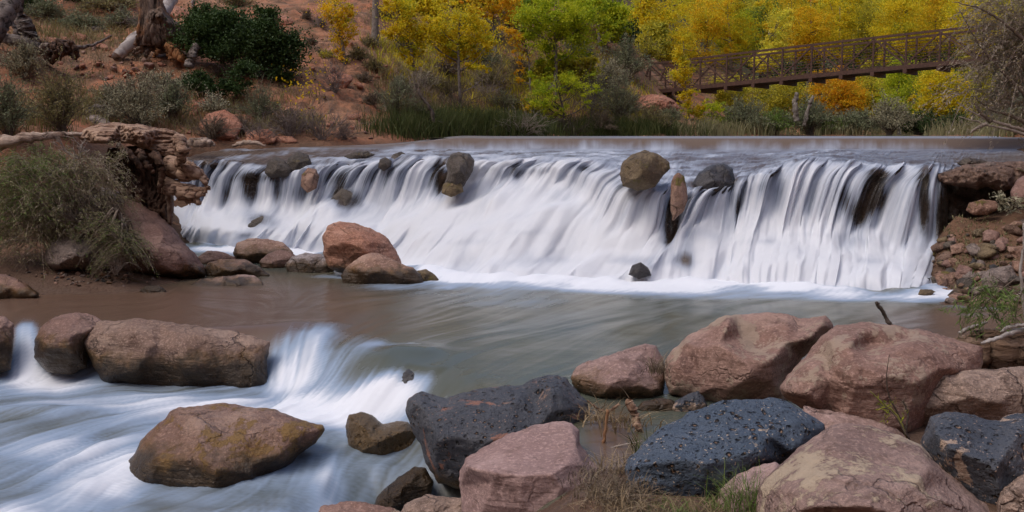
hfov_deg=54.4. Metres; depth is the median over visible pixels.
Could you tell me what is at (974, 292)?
rubble rock
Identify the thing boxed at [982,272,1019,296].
willow sprig
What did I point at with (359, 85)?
slope stone
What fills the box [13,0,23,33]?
dead tree
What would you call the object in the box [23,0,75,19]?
shrub
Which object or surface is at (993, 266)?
rubble rock
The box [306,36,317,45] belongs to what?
shrub
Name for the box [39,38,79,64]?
dead root ball
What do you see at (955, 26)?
background tree
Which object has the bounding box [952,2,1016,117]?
background tree
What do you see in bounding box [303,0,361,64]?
cottonwood tree
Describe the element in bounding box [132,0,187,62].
old cottonwood
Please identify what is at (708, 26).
cottonwood tree
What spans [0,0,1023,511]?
ground
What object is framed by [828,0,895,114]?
cottonwood tree
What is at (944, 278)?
rubble rock
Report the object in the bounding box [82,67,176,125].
shrub
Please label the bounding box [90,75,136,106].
shrub
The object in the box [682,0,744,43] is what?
background tree
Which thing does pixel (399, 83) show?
shrub
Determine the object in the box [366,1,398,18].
shrub
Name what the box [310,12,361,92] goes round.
bare brush
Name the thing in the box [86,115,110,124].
slope rock
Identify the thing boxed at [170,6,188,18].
slope rock
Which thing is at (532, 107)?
shrub
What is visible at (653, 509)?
grass tuft
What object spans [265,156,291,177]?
rock
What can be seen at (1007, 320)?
willow sprig
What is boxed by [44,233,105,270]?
boulder
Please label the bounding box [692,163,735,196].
rock
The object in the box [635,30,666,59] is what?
shrub
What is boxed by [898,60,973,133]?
shrub
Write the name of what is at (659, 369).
grass tuft
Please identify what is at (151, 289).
stone
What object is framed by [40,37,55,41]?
slope rock
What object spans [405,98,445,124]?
shrub
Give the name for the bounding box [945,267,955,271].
rubble stone
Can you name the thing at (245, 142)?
driftwood log
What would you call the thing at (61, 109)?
shrub
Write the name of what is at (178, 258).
boulder
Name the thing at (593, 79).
shrub
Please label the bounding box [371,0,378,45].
bare tree
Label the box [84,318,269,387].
boulder
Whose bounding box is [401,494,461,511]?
boulder
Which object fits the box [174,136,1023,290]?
waterfall
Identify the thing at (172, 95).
shrub
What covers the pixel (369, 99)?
shrub
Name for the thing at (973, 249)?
rubble stone
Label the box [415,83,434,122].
bent branch
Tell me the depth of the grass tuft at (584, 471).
6.18 m
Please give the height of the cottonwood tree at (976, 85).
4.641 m
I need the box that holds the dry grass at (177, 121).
[0,6,649,144]
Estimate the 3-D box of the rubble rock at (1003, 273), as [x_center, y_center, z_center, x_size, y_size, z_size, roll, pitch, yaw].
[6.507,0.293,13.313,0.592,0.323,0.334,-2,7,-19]
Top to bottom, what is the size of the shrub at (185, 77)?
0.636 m
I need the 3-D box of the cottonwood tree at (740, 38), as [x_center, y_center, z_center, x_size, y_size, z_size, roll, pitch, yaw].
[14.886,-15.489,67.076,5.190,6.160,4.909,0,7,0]
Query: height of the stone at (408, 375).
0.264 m
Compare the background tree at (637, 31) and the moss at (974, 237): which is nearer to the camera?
the moss at (974, 237)
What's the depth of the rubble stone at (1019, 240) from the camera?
14.26 m
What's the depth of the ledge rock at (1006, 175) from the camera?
15.10 m
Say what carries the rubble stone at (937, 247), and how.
on the ground at (344, 102)
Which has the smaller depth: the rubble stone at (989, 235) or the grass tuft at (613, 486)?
the grass tuft at (613, 486)
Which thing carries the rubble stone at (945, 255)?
on the ground at (344, 102)
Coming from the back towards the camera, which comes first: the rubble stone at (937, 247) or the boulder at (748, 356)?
the rubble stone at (937, 247)
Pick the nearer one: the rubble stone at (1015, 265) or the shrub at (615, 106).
the rubble stone at (1015, 265)
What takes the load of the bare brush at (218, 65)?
on the ground at (344, 102)
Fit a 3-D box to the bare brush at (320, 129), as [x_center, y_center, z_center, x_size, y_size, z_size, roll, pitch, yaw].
[-4.026,-2.945,22.105,2.187,1.785,1.388,-3,8,-26]
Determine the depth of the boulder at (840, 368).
7.10 m
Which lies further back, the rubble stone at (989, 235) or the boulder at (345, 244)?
the boulder at (345, 244)
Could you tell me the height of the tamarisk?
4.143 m
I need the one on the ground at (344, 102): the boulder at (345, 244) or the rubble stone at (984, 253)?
the rubble stone at (984, 253)
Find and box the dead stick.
[875,301,892,324]
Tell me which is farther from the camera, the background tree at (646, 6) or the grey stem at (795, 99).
the background tree at (646, 6)
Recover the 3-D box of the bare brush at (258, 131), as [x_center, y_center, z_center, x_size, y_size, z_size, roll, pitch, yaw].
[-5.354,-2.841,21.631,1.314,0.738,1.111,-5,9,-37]
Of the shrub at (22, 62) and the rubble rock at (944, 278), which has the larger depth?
the shrub at (22, 62)
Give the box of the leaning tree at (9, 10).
[0,0,20,45]
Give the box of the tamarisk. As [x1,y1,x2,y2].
[919,0,1023,151]
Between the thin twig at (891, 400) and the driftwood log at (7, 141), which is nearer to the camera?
the thin twig at (891, 400)
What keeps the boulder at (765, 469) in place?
on the ground at (344, 102)
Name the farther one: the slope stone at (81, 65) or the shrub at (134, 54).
the shrub at (134, 54)
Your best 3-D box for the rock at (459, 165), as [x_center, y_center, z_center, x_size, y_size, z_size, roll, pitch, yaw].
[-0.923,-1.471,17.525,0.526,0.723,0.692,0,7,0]
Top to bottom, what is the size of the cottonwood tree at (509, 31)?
2.766 m
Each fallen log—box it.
[2,33,40,50]
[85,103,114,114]
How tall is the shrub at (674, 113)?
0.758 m
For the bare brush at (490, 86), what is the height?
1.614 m
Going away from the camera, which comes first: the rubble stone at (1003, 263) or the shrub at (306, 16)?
the rubble stone at (1003, 263)
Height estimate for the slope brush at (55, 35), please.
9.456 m
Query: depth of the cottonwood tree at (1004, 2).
63.74 m
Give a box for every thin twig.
[870,391,906,437]
[886,354,909,439]
[902,400,908,432]
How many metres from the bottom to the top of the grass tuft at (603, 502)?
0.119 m
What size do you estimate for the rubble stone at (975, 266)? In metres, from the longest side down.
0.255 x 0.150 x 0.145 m
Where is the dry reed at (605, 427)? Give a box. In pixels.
[602,409,608,442]
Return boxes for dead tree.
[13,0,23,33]
[17,14,41,42]
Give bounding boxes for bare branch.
[954,2,1023,41]
[957,102,1023,131]
[959,9,1023,94]
[959,116,1023,135]
[970,122,987,132]
[973,95,1023,123]
[974,103,992,122]
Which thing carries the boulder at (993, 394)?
on the ground at (344, 102)
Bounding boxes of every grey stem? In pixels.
[792,92,799,121]
[802,95,813,126]
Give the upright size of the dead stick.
0.239 m
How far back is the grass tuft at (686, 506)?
5.47 m
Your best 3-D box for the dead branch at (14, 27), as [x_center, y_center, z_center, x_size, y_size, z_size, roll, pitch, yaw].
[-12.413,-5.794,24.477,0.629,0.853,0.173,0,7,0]
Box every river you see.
[0,242,1023,511]
[432,135,928,137]
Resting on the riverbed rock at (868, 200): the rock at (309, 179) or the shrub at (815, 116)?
the rock at (309, 179)
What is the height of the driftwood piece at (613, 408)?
0.106 m
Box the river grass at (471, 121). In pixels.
[350,93,742,141]
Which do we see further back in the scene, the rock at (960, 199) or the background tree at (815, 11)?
the background tree at (815, 11)
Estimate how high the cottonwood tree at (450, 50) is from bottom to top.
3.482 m
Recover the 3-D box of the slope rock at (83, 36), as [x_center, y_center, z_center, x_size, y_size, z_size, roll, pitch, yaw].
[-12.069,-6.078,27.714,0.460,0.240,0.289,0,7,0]
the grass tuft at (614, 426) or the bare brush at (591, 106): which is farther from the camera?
the bare brush at (591, 106)
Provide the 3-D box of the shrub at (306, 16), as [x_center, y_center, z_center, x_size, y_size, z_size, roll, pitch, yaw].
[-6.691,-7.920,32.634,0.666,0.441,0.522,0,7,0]
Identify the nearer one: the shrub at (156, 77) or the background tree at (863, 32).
the shrub at (156, 77)
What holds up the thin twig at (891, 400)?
on the ground at (344, 102)
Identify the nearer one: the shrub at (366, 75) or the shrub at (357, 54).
the shrub at (366, 75)
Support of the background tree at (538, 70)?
on the ground at (344, 102)
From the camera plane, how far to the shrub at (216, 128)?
21.50 m
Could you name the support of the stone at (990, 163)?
on the ledge rock at (1006, 175)
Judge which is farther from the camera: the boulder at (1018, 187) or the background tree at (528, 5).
the background tree at (528, 5)
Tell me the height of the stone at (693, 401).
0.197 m
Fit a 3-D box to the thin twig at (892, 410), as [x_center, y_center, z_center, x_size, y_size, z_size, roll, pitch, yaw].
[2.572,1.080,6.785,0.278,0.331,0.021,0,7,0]
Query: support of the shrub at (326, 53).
on the ground at (344, 102)
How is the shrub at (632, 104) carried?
on the ground at (344, 102)
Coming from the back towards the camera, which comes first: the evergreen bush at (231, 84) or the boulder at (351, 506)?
the evergreen bush at (231, 84)
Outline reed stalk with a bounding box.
[613,441,642,447]
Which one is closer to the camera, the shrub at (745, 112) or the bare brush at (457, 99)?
the bare brush at (457, 99)
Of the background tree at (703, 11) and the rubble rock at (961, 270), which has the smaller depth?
the rubble rock at (961, 270)
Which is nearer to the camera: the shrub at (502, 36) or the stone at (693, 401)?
the stone at (693, 401)
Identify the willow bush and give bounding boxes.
[0,140,150,283]
[70,207,160,282]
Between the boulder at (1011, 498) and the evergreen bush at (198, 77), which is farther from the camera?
the evergreen bush at (198, 77)
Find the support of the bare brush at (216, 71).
on the ground at (344, 102)
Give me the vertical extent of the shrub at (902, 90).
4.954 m
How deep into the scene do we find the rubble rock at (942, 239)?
14.82 m
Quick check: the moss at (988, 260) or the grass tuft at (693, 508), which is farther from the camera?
the moss at (988, 260)
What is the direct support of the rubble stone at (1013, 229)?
on the ground at (344, 102)
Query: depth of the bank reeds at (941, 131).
37.60 m
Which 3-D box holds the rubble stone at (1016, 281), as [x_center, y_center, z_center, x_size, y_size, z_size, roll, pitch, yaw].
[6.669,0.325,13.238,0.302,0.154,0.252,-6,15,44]
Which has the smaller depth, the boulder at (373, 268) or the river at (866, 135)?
the boulder at (373, 268)
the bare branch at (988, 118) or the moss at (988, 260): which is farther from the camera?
the bare branch at (988, 118)
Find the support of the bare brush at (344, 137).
on the ground at (344, 102)
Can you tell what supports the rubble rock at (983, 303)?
on the ground at (344, 102)
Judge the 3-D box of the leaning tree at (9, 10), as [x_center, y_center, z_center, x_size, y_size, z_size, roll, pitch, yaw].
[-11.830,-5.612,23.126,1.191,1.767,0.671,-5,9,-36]
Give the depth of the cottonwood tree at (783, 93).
58.59 m
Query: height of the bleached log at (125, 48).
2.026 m
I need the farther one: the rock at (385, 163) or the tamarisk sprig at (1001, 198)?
the rock at (385, 163)
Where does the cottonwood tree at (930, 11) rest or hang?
on the ground at (344, 102)
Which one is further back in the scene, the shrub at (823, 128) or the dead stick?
the shrub at (823, 128)
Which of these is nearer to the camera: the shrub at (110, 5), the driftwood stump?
the driftwood stump
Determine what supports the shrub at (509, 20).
on the ground at (344, 102)
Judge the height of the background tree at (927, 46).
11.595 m
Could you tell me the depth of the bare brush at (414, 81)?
28.13 m
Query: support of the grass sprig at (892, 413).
on the ground at (344, 102)
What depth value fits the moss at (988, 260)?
14.16 m
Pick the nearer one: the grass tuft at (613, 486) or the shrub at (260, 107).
the grass tuft at (613, 486)
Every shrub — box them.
[0,32,52,81]
[0,59,43,135]
[17,45,102,138]
[23,0,45,8]
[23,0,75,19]
[48,7,113,31]
[70,0,138,10]
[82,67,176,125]
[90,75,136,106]
[100,4,137,28]
[114,48,144,57]
[137,66,186,92]
[151,73,207,121]
[172,68,193,90]
[183,109,244,139]
[195,84,234,112]
[215,0,259,7]
[229,73,289,121]
[235,112,261,133]
[268,106,311,131]
[298,8,316,20]
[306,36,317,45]
[316,48,333,58]
[345,44,373,61]
[351,68,376,82]
[355,92,382,105]
[358,36,381,46]
[361,54,386,71]
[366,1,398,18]
[367,73,435,115]
[387,73,413,96]
[389,33,423,53]
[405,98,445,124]
[411,66,444,89]
[432,78,468,96]
[434,56,466,76]
[447,2,496,25]
[464,43,504,66]
[467,55,522,89]
[473,20,514,40]
[481,88,527,110]
[496,9,520,28]
[502,54,533,80]
[518,93,554,112]
[557,40,607,57]
[564,69,609,97]
[585,105,618,130]
[588,52,644,90]
[589,61,661,122]
[597,32,663,79]
[618,89,650,113]
[629,102,676,127]
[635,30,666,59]
[658,104,687,121]
[717,91,787,131]
[718,110,745,129]
[758,104,803,134]
[782,91,841,135]
[818,115,848,133]
[830,107,878,134]
[856,89,925,135]
[895,107,945,134]
[934,105,979,129]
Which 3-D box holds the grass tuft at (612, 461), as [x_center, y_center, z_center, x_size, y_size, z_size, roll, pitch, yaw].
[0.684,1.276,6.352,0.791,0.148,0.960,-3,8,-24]
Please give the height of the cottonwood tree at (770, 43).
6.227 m
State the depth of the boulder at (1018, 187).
14.39 m
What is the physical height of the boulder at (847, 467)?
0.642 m
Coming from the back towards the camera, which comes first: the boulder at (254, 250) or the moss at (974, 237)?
the boulder at (254, 250)
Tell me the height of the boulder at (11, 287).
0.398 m
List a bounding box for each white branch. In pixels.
[958,321,987,334]
[981,327,1023,344]
[1000,323,1023,331]
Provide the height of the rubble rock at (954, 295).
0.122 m
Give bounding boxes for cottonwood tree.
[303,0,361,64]
[373,0,431,74]
[407,0,506,105]
[459,0,522,54]
[495,20,531,89]
[499,0,613,99]
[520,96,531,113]
[521,66,610,130]
[641,0,707,71]
[660,23,708,121]
[678,0,739,70]
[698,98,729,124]
[702,0,776,71]
[706,68,784,115]
[747,0,786,76]
[747,4,801,94]
[749,69,817,117]
[773,0,857,92]
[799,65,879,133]
[804,0,869,117]
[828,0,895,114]
[843,58,897,127]
[849,0,941,66]
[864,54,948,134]
[891,0,961,121]
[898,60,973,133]
[930,0,1002,58]
[953,56,1006,123]
[975,0,1023,116]
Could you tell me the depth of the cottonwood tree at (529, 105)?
33.82 m
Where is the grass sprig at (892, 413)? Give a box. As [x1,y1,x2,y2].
[875,397,908,437]
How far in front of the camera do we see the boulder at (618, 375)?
8.34 m
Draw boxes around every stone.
[79,63,85,68]
[85,267,108,275]
[110,66,117,71]
[117,278,150,284]
[131,67,139,71]
[139,285,165,292]
[143,62,154,68]
[198,251,235,263]
[259,249,295,267]
[353,82,363,88]
[402,369,414,383]
[417,269,438,280]
[637,398,674,410]
[672,391,706,411]
[930,242,944,252]
[936,251,953,259]
[941,259,951,266]
[943,241,955,248]
[944,297,956,303]
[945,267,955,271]
[947,289,970,295]
[955,277,974,288]
[957,295,972,302]
[962,271,975,279]
[965,243,979,255]
[968,262,985,270]
[975,246,997,259]
[976,271,985,276]
[977,243,999,250]
[982,229,999,242]
[985,162,995,165]
[995,240,1006,251]
[999,261,1007,265]
[1003,225,1022,235]
[1004,254,1012,259]
[1008,275,1023,284]
[1009,221,1022,228]
[1012,261,1023,272]
[1012,282,1023,291]
[1016,236,1022,242]
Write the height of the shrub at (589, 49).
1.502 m
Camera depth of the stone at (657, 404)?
7.96 m
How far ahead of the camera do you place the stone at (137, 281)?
14.43 m
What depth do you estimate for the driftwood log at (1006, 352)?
7.88 m
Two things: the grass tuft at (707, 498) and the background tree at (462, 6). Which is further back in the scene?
the background tree at (462, 6)
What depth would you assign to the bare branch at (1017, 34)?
20.54 m
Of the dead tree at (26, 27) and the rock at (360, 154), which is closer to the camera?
the rock at (360, 154)
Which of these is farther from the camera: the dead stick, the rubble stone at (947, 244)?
the rubble stone at (947, 244)
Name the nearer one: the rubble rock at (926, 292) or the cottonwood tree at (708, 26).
the rubble rock at (926, 292)
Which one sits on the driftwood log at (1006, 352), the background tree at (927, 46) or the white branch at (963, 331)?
the white branch at (963, 331)
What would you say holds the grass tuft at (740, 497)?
on the ground at (344, 102)
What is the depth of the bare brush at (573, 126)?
33.06 m
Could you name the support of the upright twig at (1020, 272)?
on the white branch at (1014, 331)
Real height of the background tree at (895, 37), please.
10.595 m
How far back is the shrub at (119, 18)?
31.77 m
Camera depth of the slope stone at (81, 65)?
24.84 m
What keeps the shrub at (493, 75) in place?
on the ground at (344, 102)
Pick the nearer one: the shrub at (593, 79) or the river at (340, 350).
the river at (340, 350)
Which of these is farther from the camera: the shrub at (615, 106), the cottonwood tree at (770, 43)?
the cottonwood tree at (770, 43)
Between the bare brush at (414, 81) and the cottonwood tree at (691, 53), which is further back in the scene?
the cottonwood tree at (691, 53)
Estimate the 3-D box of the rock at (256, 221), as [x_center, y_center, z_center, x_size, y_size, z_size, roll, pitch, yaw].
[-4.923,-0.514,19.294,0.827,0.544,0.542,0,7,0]
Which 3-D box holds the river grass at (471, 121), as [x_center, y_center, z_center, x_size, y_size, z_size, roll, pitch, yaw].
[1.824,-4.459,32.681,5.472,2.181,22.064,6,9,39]
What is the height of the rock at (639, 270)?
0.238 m
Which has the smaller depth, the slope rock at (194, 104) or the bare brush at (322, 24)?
the slope rock at (194, 104)
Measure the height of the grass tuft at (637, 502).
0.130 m
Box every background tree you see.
[399,0,451,24]
[449,0,500,13]
[498,0,559,27]
[523,49,608,90]
[577,0,651,52]
[596,0,650,52]
[626,0,681,39]
[629,13,679,61]
[664,0,707,21]
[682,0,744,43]
[702,0,770,52]
[735,47,798,75]
[739,0,803,78]
[748,41,834,96]
[752,0,816,92]
[789,0,846,103]
[790,1,863,104]
[811,0,879,112]
[813,10,915,93]
[845,0,898,78]
[875,3,934,62]
[891,0,962,120]
[891,37,994,115]
[932,0,980,108]
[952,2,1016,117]
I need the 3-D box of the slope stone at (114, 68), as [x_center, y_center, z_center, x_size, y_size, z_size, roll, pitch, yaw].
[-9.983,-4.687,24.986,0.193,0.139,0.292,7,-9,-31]
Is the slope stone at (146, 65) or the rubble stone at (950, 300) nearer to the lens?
the rubble stone at (950, 300)
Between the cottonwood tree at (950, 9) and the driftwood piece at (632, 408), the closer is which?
the driftwood piece at (632, 408)
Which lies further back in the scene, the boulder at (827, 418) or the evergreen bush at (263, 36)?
the evergreen bush at (263, 36)
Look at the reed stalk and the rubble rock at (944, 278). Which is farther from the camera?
the rubble rock at (944, 278)
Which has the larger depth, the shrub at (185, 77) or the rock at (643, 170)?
the shrub at (185, 77)
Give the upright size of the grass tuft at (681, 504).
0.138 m
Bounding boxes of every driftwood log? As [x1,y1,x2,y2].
[0,131,82,150]
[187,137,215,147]
[232,140,265,147]
[954,328,1023,368]
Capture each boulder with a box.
[0,274,38,298]
[0,316,13,372]
[34,312,101,374]
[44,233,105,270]
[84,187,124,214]
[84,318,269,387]
[102,199,205,278]
[128,403,324,487]
[191,274,262,286]
[205,259,269,276]
[233,238,292,262]
[285,252,334,272]
[318,501,399,511]
[322,221,401,272]
[341,253,422,283]
[374,467,433,511]
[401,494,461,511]
[405,375,588,488]
[459,421,596,511]
[571,344,664,398]
[624,397,824,496]
[664,312,832,401]
[717,462,778,511]
[756,423,988,511]
[780,322,982,432]
[803,406,907,438]
[920,412,1023,504]
[923,366,1023,426]
[996,474,1023,511]
[1010,176,1023,205]
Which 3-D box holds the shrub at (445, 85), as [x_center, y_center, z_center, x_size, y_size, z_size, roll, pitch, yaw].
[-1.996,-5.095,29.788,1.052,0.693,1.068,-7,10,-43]
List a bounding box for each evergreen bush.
[163,0,319,87]
[176,67,220,97]
[204,56,266,100]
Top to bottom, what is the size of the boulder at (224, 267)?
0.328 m
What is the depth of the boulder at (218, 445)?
7.83 m
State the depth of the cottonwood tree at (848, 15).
67.35 m
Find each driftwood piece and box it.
[587,400,619,412]
[625,398,642,431]
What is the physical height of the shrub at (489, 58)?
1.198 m
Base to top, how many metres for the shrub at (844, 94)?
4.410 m
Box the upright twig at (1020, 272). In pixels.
[1019,223,1023,315]
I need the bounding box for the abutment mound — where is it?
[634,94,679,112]
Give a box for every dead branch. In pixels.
[11,22,20,34]
[77,35,111,49]
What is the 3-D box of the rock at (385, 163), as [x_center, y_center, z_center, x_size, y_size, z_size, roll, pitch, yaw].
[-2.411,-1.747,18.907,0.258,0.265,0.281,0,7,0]
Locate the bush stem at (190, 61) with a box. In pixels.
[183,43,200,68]
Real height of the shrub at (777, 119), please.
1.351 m
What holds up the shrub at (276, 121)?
on the ground at (344, 102)
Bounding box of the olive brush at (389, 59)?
[359,15,683,126]
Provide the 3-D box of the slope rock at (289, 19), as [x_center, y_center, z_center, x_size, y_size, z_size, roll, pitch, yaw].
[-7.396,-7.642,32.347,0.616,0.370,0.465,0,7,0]
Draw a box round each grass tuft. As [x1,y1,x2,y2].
[548,461,674,511]
[552,458,625,486]
[555,471,690,511]
[560,484,638,511]
[563,397,624,428]
[575,486,661,511]
[576,443,633,480]
[579,392,686,437]
[588,483,754,511]
[591,489,689,511]
[596,417,653,452]
[627,490,716,511]
[628,350,687,375]
[654,491,748,511]
[681,492,750,511]
[692,456,773,511]
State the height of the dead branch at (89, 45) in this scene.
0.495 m
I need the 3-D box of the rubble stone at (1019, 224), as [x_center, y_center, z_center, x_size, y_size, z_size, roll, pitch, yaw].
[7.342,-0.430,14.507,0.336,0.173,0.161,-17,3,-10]
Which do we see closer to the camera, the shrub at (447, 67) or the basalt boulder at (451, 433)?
the basalt boulder at (451, 433)
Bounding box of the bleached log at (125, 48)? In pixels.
[112,0,177,60]
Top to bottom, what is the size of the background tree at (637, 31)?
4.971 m
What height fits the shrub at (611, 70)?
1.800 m
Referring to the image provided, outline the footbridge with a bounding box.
[645,22,1021,95]
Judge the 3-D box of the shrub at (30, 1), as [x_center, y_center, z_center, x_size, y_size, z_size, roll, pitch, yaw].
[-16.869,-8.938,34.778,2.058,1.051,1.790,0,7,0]
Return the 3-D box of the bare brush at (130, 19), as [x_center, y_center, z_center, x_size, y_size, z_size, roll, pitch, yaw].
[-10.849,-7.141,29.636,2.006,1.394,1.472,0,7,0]
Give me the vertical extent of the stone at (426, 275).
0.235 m
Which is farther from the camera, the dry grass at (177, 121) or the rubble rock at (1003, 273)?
the dry grass at (177, 121)
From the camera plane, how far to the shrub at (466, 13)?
40.05 m
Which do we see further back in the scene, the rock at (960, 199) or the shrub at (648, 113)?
the shrub at (648, 113)
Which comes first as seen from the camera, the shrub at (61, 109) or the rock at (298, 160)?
the shrub at (61, 109)
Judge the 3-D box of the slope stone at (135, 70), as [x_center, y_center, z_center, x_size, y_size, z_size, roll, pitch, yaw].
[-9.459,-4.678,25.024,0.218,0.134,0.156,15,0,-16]
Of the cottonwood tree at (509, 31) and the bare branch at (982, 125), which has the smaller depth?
the bare branch at (982, 125)
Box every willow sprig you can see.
[938,269,1022,330]
[957,279,1018,340]
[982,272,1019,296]
[995,284,1023,331]
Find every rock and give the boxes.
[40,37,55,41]
[71,34,85,40]
[80,26,99,31]
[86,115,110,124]
[100,43,110,50]
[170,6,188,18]
[185,100,204,108]
[189,154,1005,265]
[199,110,242,139]
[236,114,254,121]
[246,129,276,143]
[248,216,263,227]
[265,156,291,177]
[275,136,296,142]
[277,15,293,25]
[287,151,311,171]
[301,168,318,192]
[327,72,352,88]
[331,188,358,207]
[344,151,374,158]
[345,412,415,454]
[378,157,391,170]
[391,152,407,163]
[442,181,463,196]
[445,152,474,185]
[620,150,669,190]
[629,262,650,278]
[670,173,687,220]
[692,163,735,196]
[918,289,934,295]
[934,271,955,286]
[936,182,1023,232]
[936,237,946,242]
[937,161,1023,190]
[948,258,956,267]
[949,293,968,300]
[950,243,964,253]
[954,265,972,279]
[957,157,987,165]
[966,199,997,214]
[968,286,982,294]
[969,299,992,305]
[971,228,986,236]
[981,265,1016,287]
[989,264,998,268]
[996,237,1008,244]
[1007,246,1022,258]
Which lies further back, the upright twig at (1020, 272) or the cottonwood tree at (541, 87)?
the cottonwood tree at (541, 87)
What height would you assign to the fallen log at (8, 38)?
0.488 m
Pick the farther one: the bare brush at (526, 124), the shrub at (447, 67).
the shrub at (447, 67)
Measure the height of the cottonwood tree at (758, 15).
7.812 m
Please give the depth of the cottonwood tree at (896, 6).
61.99 m
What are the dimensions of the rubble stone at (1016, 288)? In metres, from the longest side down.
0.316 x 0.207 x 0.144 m
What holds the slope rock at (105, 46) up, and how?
on the ground at (344, 102)
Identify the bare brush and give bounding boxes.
[28,173,129,233]
[53,126,89,158]
[95,237,141,277]
[117,3,138,29]
[197,37,266,78]
[201,56,231,76]
[235,111,290,140]
[257,99,319,137]
[280,82,376,140]
[302,4,335,28]
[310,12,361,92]
[324,110,359,139]
[393,57,438,98]
[436,77,488,110]
[467,61,508,97]
[491,98,555,135]
[547,98,606,134]
[569,54,612,115]
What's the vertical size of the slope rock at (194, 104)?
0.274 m
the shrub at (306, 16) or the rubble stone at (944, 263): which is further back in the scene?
the shrub at (306, 16)
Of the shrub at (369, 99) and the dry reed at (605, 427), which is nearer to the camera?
the dry reed at (605, 427)
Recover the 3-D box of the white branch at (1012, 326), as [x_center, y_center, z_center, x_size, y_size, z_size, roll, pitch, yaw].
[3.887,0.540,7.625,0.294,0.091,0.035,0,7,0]
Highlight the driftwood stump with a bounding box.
[78,122,210,225]
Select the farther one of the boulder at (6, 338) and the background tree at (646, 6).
the background tree at (646, 6)
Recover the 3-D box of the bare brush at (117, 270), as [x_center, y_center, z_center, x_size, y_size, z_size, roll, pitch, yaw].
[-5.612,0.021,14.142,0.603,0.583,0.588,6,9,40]
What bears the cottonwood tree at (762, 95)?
on the ground at (344, 102)
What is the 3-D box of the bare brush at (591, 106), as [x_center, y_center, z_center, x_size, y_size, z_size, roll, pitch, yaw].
[2.751,-5.890,34.361,2.049,2.138,2.130,0,7,0]
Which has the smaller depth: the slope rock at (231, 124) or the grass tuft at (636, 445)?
the grass tuft at (636, 445)
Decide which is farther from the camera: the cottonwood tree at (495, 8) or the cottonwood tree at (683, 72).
the cottonwood tree at (683, 72)
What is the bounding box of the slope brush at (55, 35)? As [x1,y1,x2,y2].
[0,0,678,160]
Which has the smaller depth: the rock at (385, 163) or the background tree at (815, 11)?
the rock at (385, 163)
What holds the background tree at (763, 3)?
on the ground at (344, 102)
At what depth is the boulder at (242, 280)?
14.51 m
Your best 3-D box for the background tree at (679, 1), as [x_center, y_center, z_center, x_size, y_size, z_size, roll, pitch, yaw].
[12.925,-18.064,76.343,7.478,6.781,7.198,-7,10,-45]
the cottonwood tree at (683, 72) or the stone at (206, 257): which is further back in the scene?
the cottonwood tree at (683, 72)
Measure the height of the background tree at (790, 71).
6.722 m
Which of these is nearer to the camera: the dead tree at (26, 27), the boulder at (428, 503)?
the boulder at (428, 503)
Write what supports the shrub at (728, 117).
on the ground at (344, 102)
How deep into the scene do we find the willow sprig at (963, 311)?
7.89 m
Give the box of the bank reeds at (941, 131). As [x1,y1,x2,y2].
[673,107,1023,136]
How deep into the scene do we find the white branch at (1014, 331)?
7.57 m
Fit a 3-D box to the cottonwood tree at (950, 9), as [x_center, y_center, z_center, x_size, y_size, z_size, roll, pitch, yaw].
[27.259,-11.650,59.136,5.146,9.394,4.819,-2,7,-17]
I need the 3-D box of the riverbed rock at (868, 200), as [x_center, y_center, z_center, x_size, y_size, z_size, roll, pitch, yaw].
[2.073,-0.825,18.992,21.078,2.738,11.602,0,7,0]
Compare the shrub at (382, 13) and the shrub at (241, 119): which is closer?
the shrub at (241, 119)
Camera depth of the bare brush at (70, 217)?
14.46 m
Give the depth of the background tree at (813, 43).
83.46 m
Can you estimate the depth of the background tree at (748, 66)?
81.31 m
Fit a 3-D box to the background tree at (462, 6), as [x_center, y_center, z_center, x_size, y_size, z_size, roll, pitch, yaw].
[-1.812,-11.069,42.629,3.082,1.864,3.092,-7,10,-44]
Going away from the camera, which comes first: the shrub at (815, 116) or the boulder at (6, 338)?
the boulder at (6, 338)
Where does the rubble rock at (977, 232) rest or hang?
on the ground at (344, 102)
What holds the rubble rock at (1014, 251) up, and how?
on the ground at (344, 102)
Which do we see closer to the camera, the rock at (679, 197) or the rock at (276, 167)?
the rock at (679, 197)
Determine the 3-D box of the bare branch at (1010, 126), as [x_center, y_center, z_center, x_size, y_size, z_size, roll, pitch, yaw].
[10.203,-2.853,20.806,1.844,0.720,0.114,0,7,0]
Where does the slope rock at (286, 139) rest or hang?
on the ground at (344, 102)
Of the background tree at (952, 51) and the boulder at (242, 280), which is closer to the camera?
the boulder at (242, 280)
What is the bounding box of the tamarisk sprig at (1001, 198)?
[989,186,1023,215]
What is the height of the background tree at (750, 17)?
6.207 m
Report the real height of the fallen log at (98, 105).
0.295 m
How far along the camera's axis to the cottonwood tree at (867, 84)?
61.51 m
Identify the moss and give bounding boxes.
[942,214,1018,288]
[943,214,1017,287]
[948,222,1023,288]
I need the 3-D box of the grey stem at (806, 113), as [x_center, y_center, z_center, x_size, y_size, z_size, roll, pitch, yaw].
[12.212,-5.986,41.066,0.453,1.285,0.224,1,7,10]
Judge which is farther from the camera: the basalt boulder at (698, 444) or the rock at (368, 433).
the rock at (368, 433)
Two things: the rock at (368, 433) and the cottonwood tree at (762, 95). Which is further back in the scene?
the cottonwood tree at (762, 95)

